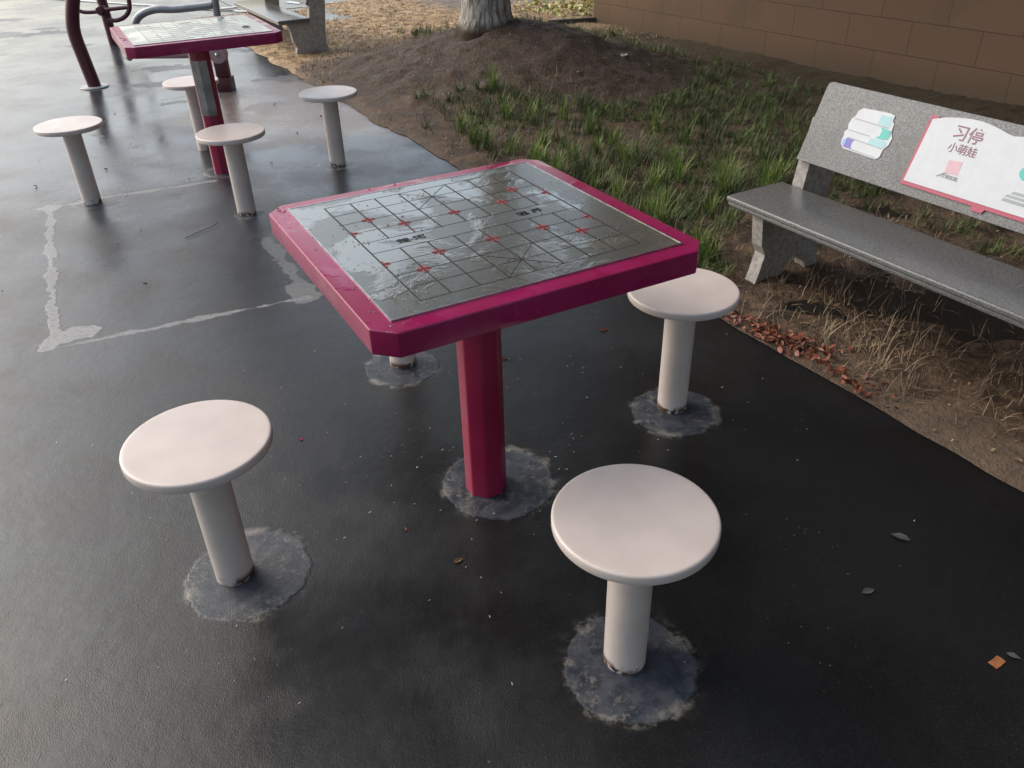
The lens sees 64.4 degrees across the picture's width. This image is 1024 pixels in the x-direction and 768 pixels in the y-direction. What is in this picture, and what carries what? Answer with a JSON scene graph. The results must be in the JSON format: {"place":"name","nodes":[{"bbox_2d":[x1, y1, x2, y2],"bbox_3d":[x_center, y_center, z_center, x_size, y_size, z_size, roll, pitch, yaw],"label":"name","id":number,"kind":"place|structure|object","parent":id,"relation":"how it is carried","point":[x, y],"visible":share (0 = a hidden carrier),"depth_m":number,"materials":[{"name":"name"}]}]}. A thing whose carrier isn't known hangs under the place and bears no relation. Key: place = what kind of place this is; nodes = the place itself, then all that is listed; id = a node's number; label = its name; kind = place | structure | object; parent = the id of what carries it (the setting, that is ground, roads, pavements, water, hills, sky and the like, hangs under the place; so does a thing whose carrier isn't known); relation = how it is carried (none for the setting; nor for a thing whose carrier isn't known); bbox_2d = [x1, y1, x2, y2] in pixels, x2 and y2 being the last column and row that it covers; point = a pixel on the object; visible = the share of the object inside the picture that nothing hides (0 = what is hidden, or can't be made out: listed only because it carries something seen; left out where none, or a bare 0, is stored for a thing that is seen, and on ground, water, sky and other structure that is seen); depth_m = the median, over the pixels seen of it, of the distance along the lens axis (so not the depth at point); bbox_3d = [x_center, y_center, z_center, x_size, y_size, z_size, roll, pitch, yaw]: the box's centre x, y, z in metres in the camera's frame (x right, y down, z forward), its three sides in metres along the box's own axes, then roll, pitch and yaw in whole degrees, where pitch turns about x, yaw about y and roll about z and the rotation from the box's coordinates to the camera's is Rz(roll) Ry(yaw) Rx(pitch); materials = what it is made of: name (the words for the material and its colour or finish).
{"place":"outdoors","nodes":[
{"label":"outdoors","id":0,"kind":"place"},
{"bbox_2d":[220,0,348,12],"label":"road","id":1,"kind":"structure","parent":0,"point":[283,4],"depth_m":10.47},
{"bbox_2d":[80,0,332,11],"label":"road marking","id":2,"kind":"object","parent":1,"relation":"on","point":[211,9],"visible":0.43,"depth_m":10.50,"materials":[{"name":"white paint"}]},
{"bbox_2d":[202,0,665,82],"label":"dry grass","id":3,"kind":"structure","parent":0,"point":[356,38],"depth_m":8.42,"materials":[{"name":"plant"}]},
{"bbox_2d":[0,0,1023,767],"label":"paving","id":4,"kind":"structure","parent":0,"point":[134,632],"depth_m":2.14,"materials":[{"name":"black asphalt"}]},
{"bbox_2d":[33,116,103,204],"bbox_3d":[-2.221,-1.125,4.189,0.320,0.428,0.320,10,35,18],"label":"stool","id":5,"kind":"object","parent":4,"relation":"on","point":[76,150],"visible":0.95,"depth_m":4.12,"materials":[{"name":"white metal"}]},
{"bbox_2d":[65,0,108,89],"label":"exercise post","id":6,"kind":"object","parent":4,"relation":"on","point":[76,39],"visible":1,"depth_m":6.42,"materials":[{"name":"red metal"}]},
{"bbox_2d":[80,0,131,44],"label":"arm wheel","id":7,"kind":"object","parent":4,"relation":"on","point":[103,9],"visible":0.96,"depth_m":8.03,"materials":[{"name":"red paint"}]},
{"bbox_2d":[2,103,321,290],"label":"dropped seeds","id":8,"kind":"object","parent":4,"relation":"on","point":[177,195],"visible":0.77,"depth_m":4.52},
{"bbox_2d":[125,0,235,91],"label":"leg trainer","id":9,"kind":"object","parent":4,"relation":"on","point":[219,58],"visible":0.74,"depth_m":6.18,"materials":[{"name":"red paint"}]},
{"bbox_2d":[162,75,218,150],"bbox_3d":[-1.915,-1.631,4.966,0.320,0.428,0.320,-18,36,-24],"label":"stool","id":10,"kind":"object","parent":4,"relation":"on","point":[186,84],"visible":0.64,"depth_m":4.88,"materials":[{"name":"white metal"}]},
{"bbox_2d":[119,400,272,586],"bbox_3d":[-0.686,0.301,1.896,0.320,0.428,0.320,-11,34,-14],"label":"stool","id":11,"kind":"object","parent":4,"relation":"on","point":[203,453],"visible":0.98,"depth_m":1.80,"materials":[{"name":"white metal"}]},
{"bbox_2d":[110,14,282,173],"bbox_3d":[-1.668,-1.541,4.486,0.758,0.784,0.758,-17,36,-23],"label":"chess table","id":12,"kind":"object","parent":4,"relation":"on","point":[197,40],"visible":0.99,"depth_m":4.24,"materials":[{"name":"metal"}]},
{"bbox_2d":[195,123,264,216],"bbox_3d":[-1.341,-1.025,3.996,0.320,0.428,0.320,-7,33,-8],"label":"stool","id":13,"kind":"object","parent":4,"relation":"on","point":[233,138],"visible":0.99,"depth_m":3.92,"materials":[{"name":"white metal"}]},
{"bbox_2d":[299,85,356,166],"bbox_3d":[-1.020,-1.446,4.638,0.320,0.428,0.320,16,37,26],"label":"stool","id":14,"kind":"object","parent":4,"relation":"on","point":[332,123],"visible":0.98,"depth_m":4.57,"materials":[{"name":"white metal"}]},
{"bbox_2d":[55,87,352,139],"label":"seat drops","id":15,"kind":"object","parent":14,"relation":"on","point":[212,129],"visible":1,"depth_m":3.99,"materials":[{"name":"clear liquid"}]},
{"bbox_2d":[389,354,415,368],"bbox_3d":[-0.384,-0.240,2.728,0.320,0.428,0.320,-18,36,-23],"label":"stool","id":16,"kind":"object","parent":4,"relation":"on","point":[409,361],"depth_m":2.79,"materials":[{"name":"white metal"}]},
{"bbox_2d":[454,558,462,562],"bbox_3d":[-0.133,0.437,2.015,0.028,0.002,0.014,-22,38,-28],"label":"fallen leaf","id":17,"kind":"object","parent":4,"relation":"on","point":[456,560],"visible":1,"depth_m":2.02,"materials":[{"name":"brown plant"}]},
{"bbox_2d":[269,159,699,497],"bbox_3d":[-0.080,-0.033,2.062,0.758,0.784,0.758,-18,36,-23],"label":"chess table","id":18,"kind":"object","parent":4,"relation":"on","point":[490,278],"visible":0.97,"depth_m":1.77,"materials":[{"name":"paint"}]},
{"bbox_2d":[276,177,605,332],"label":"rain drops","id":19,"kind":"object","parent":18,"relation":"on","point":[395,297],"visible":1,"depth_m":1.64,"materials":[{"name":"clear liquid"}]},
{"bbox_2d":[56,300,914,703],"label":"pale crumbs","id":20,"kind":"object","parent":4,"relation":"on","point":[458,458],"visible":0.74,"depth_m":2.33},
{"bbox_2d":[551,464,721,674],"bbox_3d":[0.239,0.429,1.657,0.320,0.428,0.320,-19,37,-25],"label":"stool","id":21,"kind":"object","parent":4,"relation":"on","point":[632,534],"visible":0.98,"depth_m":1.54,"materials":[{"name":"white metal"}]},
{"bbox_2d":[627,268,739,413],"bbox_3d":[0.500,-0.095,2.463,0.320,0.428,0.320,23,40,33],"label":"stool","id":22,"kind":"object","parent":4,"relation":"on","point":[681,306],"visible":0.76,"depth_m":2.36,"materials":[{"name":"white metal"}]},
{"bbox_2d":[862,588,873,593],"bbox_3d":[0.834,0.484,1.901,0.034,0.003,0.018,-11,34,-14],"label":"fallen leaf","id":23,"kind":"object","parent":4,"relation":"on","point":[867,590],"visible":1,"depth_m":1.90,"materials":[{"name":"grey plant"}]},
{"bbox_2d":[892,533,909,539],"bbox_3d":[0.980,0.385,2.048,0.047,0.004,0.024,16,37,26],"label":"fallen leaf","id":24,"kind":"object","parent":4,"relation":"on","point":[901,536],"visible":1,"depth_m":2.05,"materials":[{"name":"grey plant"}]},
{"bbox_2d":[988,656,1005,668],"bbox_3d":[1.030,0.591,1.726,0.035,0.001,0.020,-20,37,-26],"label":"wrapper scrap","id":25,"kind":"object","parent":4,"relation":"on","point":[996,662],"visible":1,"depth_m":1.73,"materials":[{"name":"orange paper"}]},
{"bbox_2d":[1007,652,1020,658],"bbox_3d":[1.073,0.581,1.738,0.028,0.002,0.014,19,38,28],"label":"fallen leaf","id":26,"kind":"object","parent":4,"relation":"on","point":[1012,654],"visible":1,"depth_m":1.74,"materials":[{"name":"grey plant"}]},
{"bbox_2d":[198,0,1023,491],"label":"soil","id":27,"kind":"structure","parent":0,"point":[384,80],"depth_m":5.19,"materials":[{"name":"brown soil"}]},
{"bbox_2d":[233,0,328,54],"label":"stone bench","id":28,"kind":"object","parent":27,"relation":"on","point":[308,33],"visible":0.83,"depth_m":7.50,"materials":[{"name":"stone"}]},
{"bbox_2d":[455,0,513,40],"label":"tree","id":29,"kind":"object","parent":27,"relation":"on","point":[478,18],"visible":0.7,"depth_m":6.34,"materials":[{"name":"grey plant"}]},
{"bbox_2d":[510,0,593,17],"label":"creeper","id":30,"kind":"object","parent":27,"relation":"on","point":[545,8],"visible":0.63,"depth_m":9.13,"materials":[{"name":"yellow plant"}]},
{"bbox_2d":[547,17,595,23],"bbox_3d":[0.668,-3.782,8.478,0.620,0.060,0.040,-8,33,-10],"label":"edging board","id":31,"kind":"object","parent":27,"relation":"on","point":[582,20],"visible":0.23,"depth_m":8.46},
{"bbox_2d":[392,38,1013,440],"bbox_3d":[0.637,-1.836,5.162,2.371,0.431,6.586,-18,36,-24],"label":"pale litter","id":32,"kind":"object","parent":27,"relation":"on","point":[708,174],"visible":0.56,"depth_m":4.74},
{"bbox_2d":[390,61,1023,407],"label":"dry wisps","id":33,"kind":"object","parent":27,"relation":"on","point":[844,345],"visible":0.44,"depth_m":3.59,"materials":[{"name":"beige plant"}]},
{"bbox_2d":[396,10,1023,276],"bbox_3d":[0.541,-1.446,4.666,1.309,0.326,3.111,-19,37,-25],"label":"grass","id":34,"kind":"structure","parent":27,"relation":"on","point":[589,126],"depth_m":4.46,"materials":[{"name":"green plant"}]},
{"bbox_2d":[594,0,1023,105],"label":"wall","id":35,"kind":"structure","parent":27,"relation":"on","point":[971,48],"depth_m":6.00,"materials":[{"name":"brown brick"}]},
{"bbox_2d":[724,310,898,408],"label":"leaf litter","id":36,"kind":"object","parent":27,"relation":"on","point":[773,337],"visible":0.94,"depth_m":2.82,"materials":[{"name":"brown plant"}]},
{"bbox_2d":[701,226,1023,434],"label":"dry stalks","id":37,"kind":"object","parent":27,"relation":"on","point":[880,345],"visible":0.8,"depth_m":2.84,"materials":[{"name":"beige plant"}]},
{"bbox_2d":[727,82,1023,328],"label":"stone bench","id":38,"kind":"object","parent":27,"relation":"on","point":[967,164],"visible":1,"depth_m":2.72,"materials":[{"name":"stone"}]}
]}

